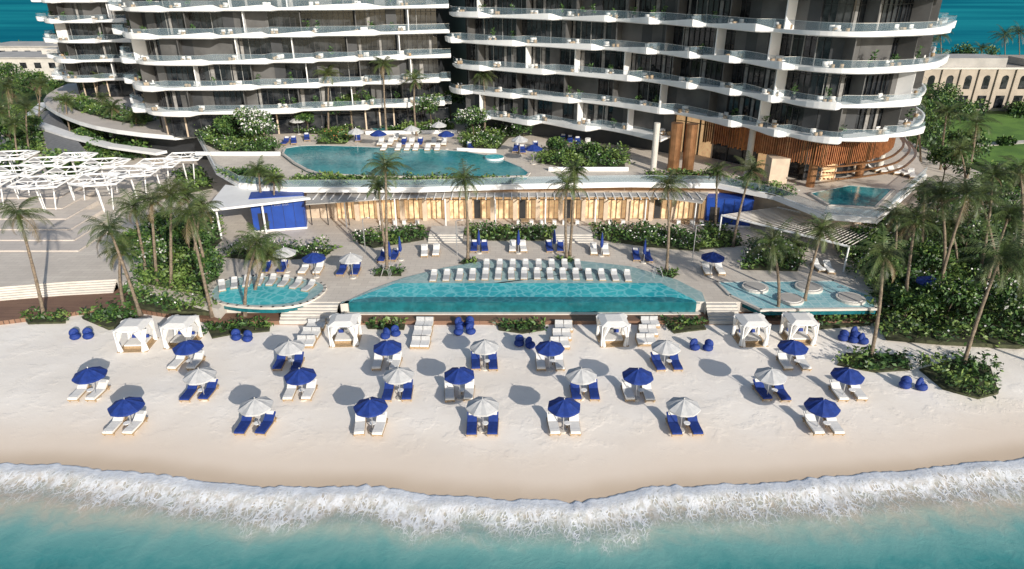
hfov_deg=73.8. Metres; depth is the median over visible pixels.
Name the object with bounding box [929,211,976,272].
palm tree
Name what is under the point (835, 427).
sun lounger
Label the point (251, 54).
glass balustrades
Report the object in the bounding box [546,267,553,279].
sun lounger
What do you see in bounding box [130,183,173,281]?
palm tree
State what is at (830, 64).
balcony plants
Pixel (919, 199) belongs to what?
broadleaf tree
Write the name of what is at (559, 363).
sun lounger
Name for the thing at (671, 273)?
shrub bed
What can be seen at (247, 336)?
beanbag chair
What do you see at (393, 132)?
planter wall
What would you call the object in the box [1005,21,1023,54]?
palm tree
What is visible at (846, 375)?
beach umbrella
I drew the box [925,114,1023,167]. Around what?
lawn
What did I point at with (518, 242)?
closed parasol
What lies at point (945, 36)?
palm tree
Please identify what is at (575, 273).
sun lounger
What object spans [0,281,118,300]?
plaza steps
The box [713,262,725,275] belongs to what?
sun lounger
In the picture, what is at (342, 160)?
terrace infinity pool
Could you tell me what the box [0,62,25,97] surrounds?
broadleaf tree
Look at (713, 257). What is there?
beach umbrella
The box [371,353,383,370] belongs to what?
sun lounger
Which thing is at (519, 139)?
beach umbrella
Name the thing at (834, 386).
sun lounger
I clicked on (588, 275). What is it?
sun lounger
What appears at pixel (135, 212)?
palm tree
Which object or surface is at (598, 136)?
glass wall
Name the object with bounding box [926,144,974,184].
broadleaf tree
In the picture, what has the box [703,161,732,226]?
palm tree
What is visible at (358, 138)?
sun lounger
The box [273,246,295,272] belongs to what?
beach umbrella
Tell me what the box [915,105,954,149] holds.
broadleaf tree
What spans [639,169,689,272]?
palm tree
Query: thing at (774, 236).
palm tree
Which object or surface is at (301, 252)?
shrub bed
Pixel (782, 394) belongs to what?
sun lounger
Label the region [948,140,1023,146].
garden path
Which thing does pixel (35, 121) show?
broadleaf tree
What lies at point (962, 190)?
palm tree
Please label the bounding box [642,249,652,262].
sun lounger
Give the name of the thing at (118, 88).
ground floor windows
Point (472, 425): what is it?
sun lounger
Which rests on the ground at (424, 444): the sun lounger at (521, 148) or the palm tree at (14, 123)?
the palm tree at (14, 123)
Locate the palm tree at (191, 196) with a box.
[157,178,209,278]
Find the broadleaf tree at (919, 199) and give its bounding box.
[914,186,968,216]
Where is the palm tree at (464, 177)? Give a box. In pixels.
[443,158,485,260]
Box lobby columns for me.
[650,122,885,187]
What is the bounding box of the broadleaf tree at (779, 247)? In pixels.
[755,234,795,256]
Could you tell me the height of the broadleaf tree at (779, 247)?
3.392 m
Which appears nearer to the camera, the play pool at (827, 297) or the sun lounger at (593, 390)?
the sun lounger at (593, 390)
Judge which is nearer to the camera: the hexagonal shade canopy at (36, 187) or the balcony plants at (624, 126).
the hexagonal shade canopy at (36, 187)
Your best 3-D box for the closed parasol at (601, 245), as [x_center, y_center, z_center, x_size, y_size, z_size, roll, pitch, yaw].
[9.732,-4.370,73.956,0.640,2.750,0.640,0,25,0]
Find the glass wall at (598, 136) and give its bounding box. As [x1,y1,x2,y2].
[469,115,676,152]
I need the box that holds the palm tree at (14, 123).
[0,109,35,163]
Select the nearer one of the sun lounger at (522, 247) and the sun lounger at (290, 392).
the sun lounger at (290, 392)
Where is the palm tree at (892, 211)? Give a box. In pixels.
[874,200,915,257]
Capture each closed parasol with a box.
[388,241,393,266]
[398,236,403,260]
[476,230,481,253]
[516,230,520,253]
[551,229,556,253]
[598,232,603,256]
[641,239,646,263]
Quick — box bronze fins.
[702,121,916,179]
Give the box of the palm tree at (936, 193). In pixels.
[911,174,961,278]
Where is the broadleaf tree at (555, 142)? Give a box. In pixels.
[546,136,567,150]
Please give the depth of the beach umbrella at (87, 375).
51.02 m
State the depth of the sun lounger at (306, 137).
104.09 m
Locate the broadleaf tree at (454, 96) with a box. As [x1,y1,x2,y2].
[443,86,465,120]
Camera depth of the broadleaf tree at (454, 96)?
114.68 m
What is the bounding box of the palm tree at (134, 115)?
[121,107,150,140]
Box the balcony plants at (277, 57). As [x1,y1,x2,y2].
[115,0,417,111]
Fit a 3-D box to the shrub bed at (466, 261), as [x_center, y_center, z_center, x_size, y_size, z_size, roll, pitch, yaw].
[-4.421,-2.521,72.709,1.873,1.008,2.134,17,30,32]
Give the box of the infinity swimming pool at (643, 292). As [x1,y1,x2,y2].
[340,260,706,314]
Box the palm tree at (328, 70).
[313,64,342,131]
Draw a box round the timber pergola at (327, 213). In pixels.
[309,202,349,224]
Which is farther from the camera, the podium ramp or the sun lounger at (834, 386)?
the podium ramp
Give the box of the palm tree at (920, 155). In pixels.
[916,84,932,161]
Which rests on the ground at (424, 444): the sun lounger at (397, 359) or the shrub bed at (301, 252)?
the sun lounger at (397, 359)
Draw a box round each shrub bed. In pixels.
[0,102,45,153]
[18,306,74,324]
[53,92,158,124]
[61,117,130,152]
[77,298,137,329]
[86,149,136,161]
[115,273,217,315]
[123,206,226,294]
[170,164,215,192]
[194,124,283,151]
[201,314,273,338]
[215,164,287,185]
[218,234,343,260]
[286,170,524,185]
[289,123,360,133]
[311,127,353,143]
[350,223,429,247]
[363,315,407,329]
[372,263,405,275]
[379,117,454,133]
[456,121,530,149]
[459,256,477,264]
[463,218,557,240]
[491,316,547,333]
[531,140,635,166]
[555,254,573,261]
[588,219,709,251]
[644,167,720,179]
[656,267,679,277]
[660,312,708,333]
[695,219,744,249]
[723,172,799,196]
[738,235,808,270]
[765,314,883,329]
[832,344,912,372]
[833,201,1023,303]
[862,272,1023,348]
[909,342,1003,399]
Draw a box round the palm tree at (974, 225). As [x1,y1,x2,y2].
[935,210,1009,257]
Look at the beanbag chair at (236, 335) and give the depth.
60.25 m
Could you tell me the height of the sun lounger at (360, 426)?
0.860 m
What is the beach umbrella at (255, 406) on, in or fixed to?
on the ground at (424, 444)
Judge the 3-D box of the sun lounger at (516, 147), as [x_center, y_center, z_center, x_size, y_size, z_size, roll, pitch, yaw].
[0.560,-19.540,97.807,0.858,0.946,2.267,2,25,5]
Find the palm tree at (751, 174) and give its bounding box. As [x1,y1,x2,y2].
[727,150,768,246]
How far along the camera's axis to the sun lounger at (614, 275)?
68.98 m
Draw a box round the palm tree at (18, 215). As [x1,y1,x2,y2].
[0,196,54,317]
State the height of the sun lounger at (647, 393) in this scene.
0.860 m
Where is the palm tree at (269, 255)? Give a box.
[245,236,289,289]
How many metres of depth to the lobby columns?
85.67 m
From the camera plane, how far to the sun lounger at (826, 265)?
70.91 m
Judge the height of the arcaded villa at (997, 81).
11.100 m
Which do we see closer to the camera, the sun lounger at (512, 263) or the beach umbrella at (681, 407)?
the beach umbrella at (681, 407)
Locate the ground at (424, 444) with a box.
[0,80,1023,502]
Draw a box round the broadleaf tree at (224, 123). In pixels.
[212,115,237,136]
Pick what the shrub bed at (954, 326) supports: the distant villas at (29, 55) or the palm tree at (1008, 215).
the palm tree at (1008, 215)
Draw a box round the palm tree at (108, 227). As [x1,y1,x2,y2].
[77,201,143,316]
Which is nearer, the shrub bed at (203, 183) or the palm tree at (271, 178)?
the palm tree at (271, 178)
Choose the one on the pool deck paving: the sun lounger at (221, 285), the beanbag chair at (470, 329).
the sun lounger at (221, 285)
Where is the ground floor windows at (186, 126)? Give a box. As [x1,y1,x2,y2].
[159,104,448,136]
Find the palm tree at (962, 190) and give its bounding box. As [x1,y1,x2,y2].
[932,169,1010,313]
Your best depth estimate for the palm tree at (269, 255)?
64.72 m
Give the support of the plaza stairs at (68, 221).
on the pool deck paving
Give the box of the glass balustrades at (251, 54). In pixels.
[112,0,450,107]
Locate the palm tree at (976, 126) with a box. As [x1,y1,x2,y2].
[950,109,1002,177]
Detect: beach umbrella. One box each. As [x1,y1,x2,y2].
[71,366,107,399]
[107,396,144,431]
[172,339,203,370]
[183,367,216,400]
[238,396,273,428]
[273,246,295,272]
[274,339,304,370]
[284,367,316,400]
[289,118,304,134]
[302,253,325,277]
[339,252,362,278]
[348,127,363,145]
[353,396,387,433]
[370,130,386,146]
[373,339,401,369]
[383,367,414,400]
[404,125,419,132]
[431,122,445,139]
[438,131,453,149]
[444,367,473,399]
[466,396,498,432]
[470,339,498,370]
[511,136,527,154]
[525,143,542,164]
[535,340,564,371]
[548,397,579,433]
[565,367,596,400]
[622,367,653,400]
[651,339,680,370]
[666,397,700,432]
[701,251,724,277]
[754,367,786,400]
[777,339,808,370]
[804,397,840,426]
[830,367,864,393]
[916,275,943,286]
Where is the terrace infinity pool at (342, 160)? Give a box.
[282,145,529,179]
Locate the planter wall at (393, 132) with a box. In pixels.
[195,130,628,170]
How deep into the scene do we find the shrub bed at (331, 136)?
103.58 m
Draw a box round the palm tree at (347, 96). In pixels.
[344,94,360,129]
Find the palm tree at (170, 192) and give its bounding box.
[144,176,195,286]
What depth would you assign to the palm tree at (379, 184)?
69.60 m
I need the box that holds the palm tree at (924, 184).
[899,175,955,247]
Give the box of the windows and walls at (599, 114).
[466,94,675,132]
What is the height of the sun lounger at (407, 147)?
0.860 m
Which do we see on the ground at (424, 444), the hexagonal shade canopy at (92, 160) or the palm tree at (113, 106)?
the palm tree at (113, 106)
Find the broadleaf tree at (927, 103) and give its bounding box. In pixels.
[907,96,935,139]
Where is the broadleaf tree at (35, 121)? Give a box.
[14,114,42,134]
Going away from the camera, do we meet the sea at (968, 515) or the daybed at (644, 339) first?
the sea at (968, 515)
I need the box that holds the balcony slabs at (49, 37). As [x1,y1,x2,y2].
[31,0,130,82]
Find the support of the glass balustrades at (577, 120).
on the balcony slabs at (640, 133)
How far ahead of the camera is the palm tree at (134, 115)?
113.08 m
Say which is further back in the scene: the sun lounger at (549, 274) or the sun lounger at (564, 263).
the sun lounger at (564, 263)
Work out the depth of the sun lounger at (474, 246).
75.98 m
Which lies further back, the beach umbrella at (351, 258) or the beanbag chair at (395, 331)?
the beach umbrella at (351, 258)
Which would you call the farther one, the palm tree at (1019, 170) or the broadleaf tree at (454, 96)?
the broadleaf tree at (454, 96)
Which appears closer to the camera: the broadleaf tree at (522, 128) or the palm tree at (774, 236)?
the palm tree at (774, 236)
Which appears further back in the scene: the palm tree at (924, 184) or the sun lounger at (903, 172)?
the sun lounger at (903, 172)
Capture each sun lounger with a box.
[67,384,90,401]
[85,379,110,401]
[102,417,127,435]
[122,410,147,435]
[167,355,187,370]
[179,385,200,402]
[186,350,205,370]
[198,379,219,400]
[218,279,225,291]
[230,276,238,288]
[233,415,254,435]
[242,274,251,286]
[254,273,264,285]
[254,411,276,435]
[262,260,271,273]
[265,273,277,285]
[272,354,287,370]
[276,259,288,273]
[277,274,290,286]
[281,136,289,145]
[282,384,298,401]
[289,276,303,288]
[290,351,304,369]
[291,136,296,144]
[297,262,310,274]
[301,279,316,291]
[301,378,317,400]
[304,133,309,140]
[312,261,324,274]
[336,263,347,276]
[350,262,361,276]
[353,413,365,436]
[355,134,360,141]
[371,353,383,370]
[371,412,387,436]
[377,137,384,145]
[377,249,384,262]
[380,143,387,150]
[382,382,394,401]
[387,137,394,144]
[389,248,399,261]
[389,351,402,368]
[394,133,399,141]
[395,143,401,150]
[401,137,406,144]
[401,379,413,401]
[404,143,410,150]
[408,137,414,144]
[412,143,418,150]
[417,137,423,145]
[421,244,427,257]
[424,143,430,150]
[429,269,437,281]
[431,137,436,144]
[432,243,439,256]
[434,143,440,150]
[441,137,447,144]
[442,269,450,280]
[444,381,454,402]
[455,268,463,280]
[463,379,474,400]
[466,141,473,147]
[466,412,477,436]
[468,268,475,280]
[470,240,477,252]
[471,351,480,370]
[481,240,488,251]
[481,268,488,279]
[483,259,489,269]
[487,412,498,436]
[488,352,497,371]
[494,267,501,279]
[496,259,502,269]
[508,267,514,279]
[509,240,515,252]
[509,259,515,269]
[512,143,518,152]
[519,144,525,153]
[519,240,526,252]
[521,267,527,279]
[522,259,528,269]
[533,267,540,279]
[535,259,541,269]
[535,351,545,370]
[545,240,553,252]
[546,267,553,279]
[546,411,560,435]
[548,259,555,269]
[553,352,564,370]
[557,240,563,252]
[559,267,566,279]
[561,259,568,269]
[567,135,572,142]
[568,413,580,435]
[569,382,581,400]
[572,268,579,279]
[574,259,581,269]
[575,136,580,143]
[584,268,592,280]
[587,379,599,401]
[590,242,597,254]
[597,268,605,280]
[602,243,609,254]
[610,269,619,280]
[620,379,635,401]
[623,269,631,281]
[631,248,640,261]
[640,383,655,402]
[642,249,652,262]
[650,352,665,371]
[665,411,682,436]
[668,354,682,371]
[685,415,703,436]
[701,261,712,275]
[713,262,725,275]
[752,379,772,401]
[771,384,791,401]
[776,350,793,370]
[793,355,811,370]
[802,411,824,435]
[810,258,825,272]
[822,260,835,274]
[822,417,844,435]
[828,379,848,401]
[847,385,867,401]
[865,161,880,172]
[880,163,887,173]
[886,164,900,174]
[896,165,909,176]
[907,168,916,179]
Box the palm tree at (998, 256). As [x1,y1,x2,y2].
[948,217,1023,364]
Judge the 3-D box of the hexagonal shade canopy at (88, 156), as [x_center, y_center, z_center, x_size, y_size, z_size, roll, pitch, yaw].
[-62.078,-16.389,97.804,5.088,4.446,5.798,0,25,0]
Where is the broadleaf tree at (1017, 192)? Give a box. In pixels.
[999,174,1023,200]
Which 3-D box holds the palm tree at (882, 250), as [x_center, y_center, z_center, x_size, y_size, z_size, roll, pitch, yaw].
[29.235,1.171,54.902,4.657,11.398,4.826,-7,26,-14]
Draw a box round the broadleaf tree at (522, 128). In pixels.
[511,119,534,136]
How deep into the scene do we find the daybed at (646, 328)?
61.56 m
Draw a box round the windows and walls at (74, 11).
[47,3,137,77]
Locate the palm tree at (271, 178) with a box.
[261,171,287,194]
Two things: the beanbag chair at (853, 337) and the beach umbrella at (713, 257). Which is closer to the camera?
the beanbag chair at (853, 337)
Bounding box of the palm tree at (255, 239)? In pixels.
[229,221,291,316]
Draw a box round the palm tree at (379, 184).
[361,171,393,261]
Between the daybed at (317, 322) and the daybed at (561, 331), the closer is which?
the daybed at (561, 331)
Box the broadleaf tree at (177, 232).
[157,218,208,247]
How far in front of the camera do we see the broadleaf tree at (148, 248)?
69.29 m
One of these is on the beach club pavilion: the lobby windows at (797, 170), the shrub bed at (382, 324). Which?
the lobby windows at (797, 170)
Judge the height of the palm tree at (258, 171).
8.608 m
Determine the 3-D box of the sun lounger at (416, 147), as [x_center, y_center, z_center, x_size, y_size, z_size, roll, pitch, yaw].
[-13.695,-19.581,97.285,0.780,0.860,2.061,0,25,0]
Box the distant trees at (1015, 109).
[0,40,1023,180]
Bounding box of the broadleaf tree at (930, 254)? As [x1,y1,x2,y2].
[905,237,959,272]
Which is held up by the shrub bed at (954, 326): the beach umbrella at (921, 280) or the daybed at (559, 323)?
the beach umbrella at (921, 280)
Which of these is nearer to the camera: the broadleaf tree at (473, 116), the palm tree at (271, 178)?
the palm tree at (271, 178)
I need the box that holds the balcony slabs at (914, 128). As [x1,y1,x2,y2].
[445,11,956,144]
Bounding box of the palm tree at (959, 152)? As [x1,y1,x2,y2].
[941,136,982,187]
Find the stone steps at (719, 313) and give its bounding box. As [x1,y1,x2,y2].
[705,303,738,323]
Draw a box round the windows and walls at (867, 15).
[465,0,941,136]
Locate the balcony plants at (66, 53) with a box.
[48,11,125,77]
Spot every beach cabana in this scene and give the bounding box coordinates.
[112,317,158,352]
[159,315,203,348]
[326,313,361,347]
[595,313,630,347]
[730,313,770,347]
[778,312,819,345]
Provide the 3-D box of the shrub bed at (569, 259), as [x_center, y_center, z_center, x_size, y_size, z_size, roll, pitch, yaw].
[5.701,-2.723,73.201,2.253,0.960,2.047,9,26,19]
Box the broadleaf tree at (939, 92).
[922,81,963,102]
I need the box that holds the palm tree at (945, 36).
[933,28,953,53]
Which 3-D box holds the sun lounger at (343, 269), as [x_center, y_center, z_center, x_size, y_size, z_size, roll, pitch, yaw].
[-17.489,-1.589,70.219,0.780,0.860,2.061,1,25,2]
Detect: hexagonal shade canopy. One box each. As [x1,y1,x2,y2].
[0,150,39,179]
[0,164,45,198]
[0,172,20,205]
[6,174,73,208]
[18,156,74,182]
[39,165,100,199]
[51,152,97,181]
[68,172,129,210]
[77,157,130,193]
[104,164,162,198]
[132,157,182,183]
[163,152,203,182]
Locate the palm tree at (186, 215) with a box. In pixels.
[152,190,221,317]
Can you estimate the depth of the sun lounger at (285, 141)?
102.17 m
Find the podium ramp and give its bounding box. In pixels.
[27,83,207,159]
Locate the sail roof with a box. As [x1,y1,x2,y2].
[207,185,309,238]
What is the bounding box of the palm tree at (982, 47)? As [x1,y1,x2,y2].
[971,41,990,54]
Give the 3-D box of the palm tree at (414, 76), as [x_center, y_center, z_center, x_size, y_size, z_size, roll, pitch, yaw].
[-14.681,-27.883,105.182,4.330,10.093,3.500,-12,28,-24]
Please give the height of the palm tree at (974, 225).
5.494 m
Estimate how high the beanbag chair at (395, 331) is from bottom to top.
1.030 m
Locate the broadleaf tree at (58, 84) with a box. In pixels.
[50,79,68,89]
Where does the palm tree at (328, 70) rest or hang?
on the beach club pavilion
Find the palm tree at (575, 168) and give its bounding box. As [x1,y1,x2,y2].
[561,155,588,255]
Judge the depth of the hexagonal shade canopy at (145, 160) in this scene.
94.23 m
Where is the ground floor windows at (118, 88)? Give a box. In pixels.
[76,81,142,97]
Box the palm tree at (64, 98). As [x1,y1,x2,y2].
[49,91,76,130]
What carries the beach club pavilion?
on the pool deck paving
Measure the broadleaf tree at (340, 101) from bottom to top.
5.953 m
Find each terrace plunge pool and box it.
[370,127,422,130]
[808,185,894,209]
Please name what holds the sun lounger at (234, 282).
on the pool deck paving
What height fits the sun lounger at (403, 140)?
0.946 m
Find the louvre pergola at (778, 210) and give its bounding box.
[718,207,876,271]
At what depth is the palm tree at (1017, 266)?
52.47 m
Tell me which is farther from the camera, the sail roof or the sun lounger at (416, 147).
the sun lounger at (416, 147)
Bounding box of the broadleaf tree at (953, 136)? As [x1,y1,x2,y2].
[946,129,994,167]
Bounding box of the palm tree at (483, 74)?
[471,66,497,130]
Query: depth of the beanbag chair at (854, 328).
60.69 m
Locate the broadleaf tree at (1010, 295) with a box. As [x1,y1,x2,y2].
[976,277,1023,320]
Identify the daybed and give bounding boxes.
[297,335,316,348]
[300,326,321,339]
[306,318,326,330]
[410,335,430,349]
[412,325,432,335]
[415,316,433,325]
[549,336,569,349]
[552,328,571,340]
[554,319,572,332]
[635,333,655,346]
[637,324,658,336]
[640,316,660,328]
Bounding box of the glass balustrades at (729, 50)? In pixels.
[445,6,954,131]
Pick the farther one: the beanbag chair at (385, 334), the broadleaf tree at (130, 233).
the broadleaf tree at (130, 233)
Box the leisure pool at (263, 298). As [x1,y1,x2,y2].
[209,275,326,312]
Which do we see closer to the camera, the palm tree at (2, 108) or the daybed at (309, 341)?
the daybed at (309, 341)
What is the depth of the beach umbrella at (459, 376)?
51.01 m
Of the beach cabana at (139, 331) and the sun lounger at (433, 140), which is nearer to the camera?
the beach cabana at (139, 331)
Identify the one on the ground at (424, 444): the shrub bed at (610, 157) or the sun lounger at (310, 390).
the sun lounger at (310, 390)
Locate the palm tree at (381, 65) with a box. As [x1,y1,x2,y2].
[369,54,396,130]
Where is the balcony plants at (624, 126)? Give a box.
[459,104,670,134]
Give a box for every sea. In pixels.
[0,0,1023,54]
[0,458,1023,568]
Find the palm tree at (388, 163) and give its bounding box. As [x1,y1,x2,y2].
[362,150,413,272]
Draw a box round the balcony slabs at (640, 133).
[484,114,669,141]
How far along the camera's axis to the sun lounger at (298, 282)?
67.32 m
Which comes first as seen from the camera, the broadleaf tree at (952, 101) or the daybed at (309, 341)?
the daybed at (309, 341)
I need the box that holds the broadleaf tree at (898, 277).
[859,253,911,286]
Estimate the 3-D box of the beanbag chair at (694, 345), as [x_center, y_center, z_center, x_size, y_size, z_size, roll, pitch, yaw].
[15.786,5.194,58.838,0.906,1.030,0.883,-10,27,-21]
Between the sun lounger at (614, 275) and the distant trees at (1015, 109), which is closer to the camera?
the sun lounger at (614, 275)
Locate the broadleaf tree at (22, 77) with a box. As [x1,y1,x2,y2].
[11,68,57,102]
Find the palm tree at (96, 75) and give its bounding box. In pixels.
[89,71,105,97]
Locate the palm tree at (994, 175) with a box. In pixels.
[961,158,1023,266]
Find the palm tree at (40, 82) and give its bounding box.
[25,73,55,130]
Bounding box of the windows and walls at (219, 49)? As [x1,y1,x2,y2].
[122,0,439,110]
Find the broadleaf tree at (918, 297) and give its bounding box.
[888,282,943,314]
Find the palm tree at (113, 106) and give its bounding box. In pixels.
[98,99,123,140]
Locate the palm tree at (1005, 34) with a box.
[990,24,1015,54]
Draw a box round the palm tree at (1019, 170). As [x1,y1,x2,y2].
[993,155,1023,246]
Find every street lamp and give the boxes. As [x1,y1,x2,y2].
[362,217,369,252]
[455,220,458,255]
[692,224,703,260]
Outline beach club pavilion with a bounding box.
[197,121,926,250]
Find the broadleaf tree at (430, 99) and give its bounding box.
[410,93,443,125]
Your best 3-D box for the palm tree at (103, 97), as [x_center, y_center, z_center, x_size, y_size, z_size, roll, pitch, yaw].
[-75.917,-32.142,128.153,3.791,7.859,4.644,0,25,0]
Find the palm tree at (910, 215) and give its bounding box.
[889,201,950,316]
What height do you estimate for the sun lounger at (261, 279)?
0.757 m
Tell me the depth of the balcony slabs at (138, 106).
101.30 m
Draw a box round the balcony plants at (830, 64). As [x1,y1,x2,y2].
[450,3,941,137]
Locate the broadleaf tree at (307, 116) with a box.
[294,111,314,130]
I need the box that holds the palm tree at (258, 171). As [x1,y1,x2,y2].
[242,155,274,192]
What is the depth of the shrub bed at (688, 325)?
62.36 m
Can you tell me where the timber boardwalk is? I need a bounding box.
[0,289,885,324]
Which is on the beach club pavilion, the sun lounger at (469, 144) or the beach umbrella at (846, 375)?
the sun lounger at (469, 144)
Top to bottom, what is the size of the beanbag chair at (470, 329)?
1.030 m
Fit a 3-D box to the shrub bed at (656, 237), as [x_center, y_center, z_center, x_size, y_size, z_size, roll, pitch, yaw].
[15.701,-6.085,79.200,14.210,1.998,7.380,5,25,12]
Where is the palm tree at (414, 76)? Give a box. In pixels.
[400,69,429,135]
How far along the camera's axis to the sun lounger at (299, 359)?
56.64 m
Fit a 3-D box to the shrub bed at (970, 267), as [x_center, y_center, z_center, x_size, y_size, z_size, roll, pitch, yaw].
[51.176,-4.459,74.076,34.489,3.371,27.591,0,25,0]
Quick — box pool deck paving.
[0,127,1020,318]
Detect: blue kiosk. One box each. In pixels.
[249,191,307,231]
[703,192,753,227]
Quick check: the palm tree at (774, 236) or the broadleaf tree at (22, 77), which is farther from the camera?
the broadleaf tree at (22, 77)
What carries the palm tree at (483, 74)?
on the beach club pavilion
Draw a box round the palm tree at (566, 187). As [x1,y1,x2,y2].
[545,167,586,257]
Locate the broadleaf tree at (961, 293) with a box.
[928,271,982,313]
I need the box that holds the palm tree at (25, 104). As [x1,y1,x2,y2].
[10,93,44,149]
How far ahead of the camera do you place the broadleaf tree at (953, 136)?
103.55 m
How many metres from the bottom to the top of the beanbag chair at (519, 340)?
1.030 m
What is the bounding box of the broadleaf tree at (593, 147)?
[579,141,601,157]
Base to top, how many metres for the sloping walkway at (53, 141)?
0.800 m
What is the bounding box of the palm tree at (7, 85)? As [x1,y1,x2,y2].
[0,74,28,116]
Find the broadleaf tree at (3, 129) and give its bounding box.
[0,117,21,140]
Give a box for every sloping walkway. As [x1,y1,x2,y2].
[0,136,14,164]
[40,110,86,158]
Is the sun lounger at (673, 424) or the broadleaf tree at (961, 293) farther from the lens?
the broadleaf tree at (961, 293)
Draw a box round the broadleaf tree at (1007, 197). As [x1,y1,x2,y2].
[963,177,1020,209]
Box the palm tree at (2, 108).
[0,101,17,125]
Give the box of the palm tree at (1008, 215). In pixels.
[975,194,1023,307]
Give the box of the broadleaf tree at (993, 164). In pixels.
[970,159,1023,187]
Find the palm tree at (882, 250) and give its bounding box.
[847,222,918,358]
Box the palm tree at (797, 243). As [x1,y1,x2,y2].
[776,229,812,259]
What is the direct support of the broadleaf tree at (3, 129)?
on the pool deck paving
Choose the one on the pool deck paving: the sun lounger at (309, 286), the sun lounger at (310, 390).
the sun lounger at (309, 286)
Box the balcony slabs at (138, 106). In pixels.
[107,1,451,116]
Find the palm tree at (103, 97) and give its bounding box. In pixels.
[92,92,114,103]
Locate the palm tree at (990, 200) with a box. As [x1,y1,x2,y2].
[951,170,1014,282]
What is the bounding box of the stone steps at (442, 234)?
[428,226,464,242]
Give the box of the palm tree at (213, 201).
[183,190,224,273]
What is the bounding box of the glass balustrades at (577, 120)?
[460,109,660,131]
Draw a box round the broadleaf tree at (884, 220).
[871,206,928,237]
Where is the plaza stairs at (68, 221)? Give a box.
[0,182,107,251]
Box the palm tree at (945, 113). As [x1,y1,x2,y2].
[930,100,965,169]
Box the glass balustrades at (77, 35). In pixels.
[35,10,120,74]
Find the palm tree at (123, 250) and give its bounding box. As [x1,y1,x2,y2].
[96,233,145,307]
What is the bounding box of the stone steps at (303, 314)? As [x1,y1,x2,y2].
[279,303,339,323]
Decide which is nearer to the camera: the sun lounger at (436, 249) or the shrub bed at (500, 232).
the sun lounger at (436, 249)
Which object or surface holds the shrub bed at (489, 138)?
on the beach club pavilion
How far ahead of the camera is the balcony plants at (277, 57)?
103.03 m
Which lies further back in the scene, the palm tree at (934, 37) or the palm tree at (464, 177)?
the palm tree at (934, 37)
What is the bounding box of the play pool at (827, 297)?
[715,280,877,314]
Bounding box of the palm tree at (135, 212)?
[106,181,159,276]
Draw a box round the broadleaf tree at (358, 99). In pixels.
[349,87,375,104]
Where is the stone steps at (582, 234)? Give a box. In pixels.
[554,226,593,242]
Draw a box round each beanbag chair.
[68,328,80,339]
[82,327,93,339]
[231,329,241,340]
[242,330,252,341]
[380,327,389,339]
[390,325,400,336]
[453,324,462,335]
[455,317,464,326]
[465,316,473,325]
[466,323,475,334]
[514,334,523,346]
[525,336,534,348]
[690,338,699,350]
[702,339,713,351]
[837,329,848,341]
[848,331,858,343]
[850,326,860,334]
[858,333,868,344]
[899,375,911,388]
[915,377,927,390]
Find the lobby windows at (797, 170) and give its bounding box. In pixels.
[676,115,856,180]
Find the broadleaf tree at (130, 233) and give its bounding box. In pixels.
[116,225,151,244]
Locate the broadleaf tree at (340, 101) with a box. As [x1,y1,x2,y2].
[329,94,351,114]
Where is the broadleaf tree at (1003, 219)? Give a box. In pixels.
[979,201,1020,240]
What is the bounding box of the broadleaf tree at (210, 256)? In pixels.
[185,248,225,273]
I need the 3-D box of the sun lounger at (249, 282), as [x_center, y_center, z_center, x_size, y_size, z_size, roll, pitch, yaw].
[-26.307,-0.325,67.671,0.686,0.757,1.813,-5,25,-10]
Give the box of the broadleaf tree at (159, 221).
[135,212,173,240]
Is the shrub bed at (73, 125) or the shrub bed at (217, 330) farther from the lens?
the shrub bed at (73, 125)
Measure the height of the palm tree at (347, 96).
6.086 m
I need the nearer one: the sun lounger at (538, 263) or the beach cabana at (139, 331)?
the beach cabana at (139, 331)
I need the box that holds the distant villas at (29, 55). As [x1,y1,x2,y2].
[0,41,64,79]
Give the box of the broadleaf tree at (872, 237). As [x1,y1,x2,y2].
[842,224,898,256]
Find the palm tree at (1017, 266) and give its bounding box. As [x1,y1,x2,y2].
[978,218,1023,297]
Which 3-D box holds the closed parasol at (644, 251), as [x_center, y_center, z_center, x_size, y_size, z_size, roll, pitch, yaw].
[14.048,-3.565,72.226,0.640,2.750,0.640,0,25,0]
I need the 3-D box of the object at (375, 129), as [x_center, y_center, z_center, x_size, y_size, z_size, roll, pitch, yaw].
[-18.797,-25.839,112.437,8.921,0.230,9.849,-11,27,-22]
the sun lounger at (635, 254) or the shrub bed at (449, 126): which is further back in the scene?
the shrub bed at (449, 126)
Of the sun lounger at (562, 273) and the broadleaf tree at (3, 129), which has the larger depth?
the broadleaf tree at (3, 129)
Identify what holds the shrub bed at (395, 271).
on the pool deck paving
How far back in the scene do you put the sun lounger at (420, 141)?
101.86 m
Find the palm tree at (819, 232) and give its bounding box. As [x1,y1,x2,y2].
[796,212,848,300]
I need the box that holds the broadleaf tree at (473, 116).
[451,107,489,134]
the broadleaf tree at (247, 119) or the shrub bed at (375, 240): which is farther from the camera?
the broadleaf tree at (247, 119)
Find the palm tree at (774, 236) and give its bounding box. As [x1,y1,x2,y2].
[744,217,799,317]
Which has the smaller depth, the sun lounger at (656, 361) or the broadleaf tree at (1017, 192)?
the sun lounger at (656, 361)
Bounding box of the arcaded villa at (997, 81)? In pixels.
[922,54,1023,110]
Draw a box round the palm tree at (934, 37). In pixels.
[931,35,944,46]
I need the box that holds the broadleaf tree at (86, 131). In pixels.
[74,126,104,138]
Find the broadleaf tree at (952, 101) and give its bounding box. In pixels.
[930,94,977,138]
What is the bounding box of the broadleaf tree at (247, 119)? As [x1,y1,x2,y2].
[232,106,278,140]
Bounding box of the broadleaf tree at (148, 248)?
[128,235,168,265]
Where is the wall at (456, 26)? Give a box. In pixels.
[436,0,466,119]

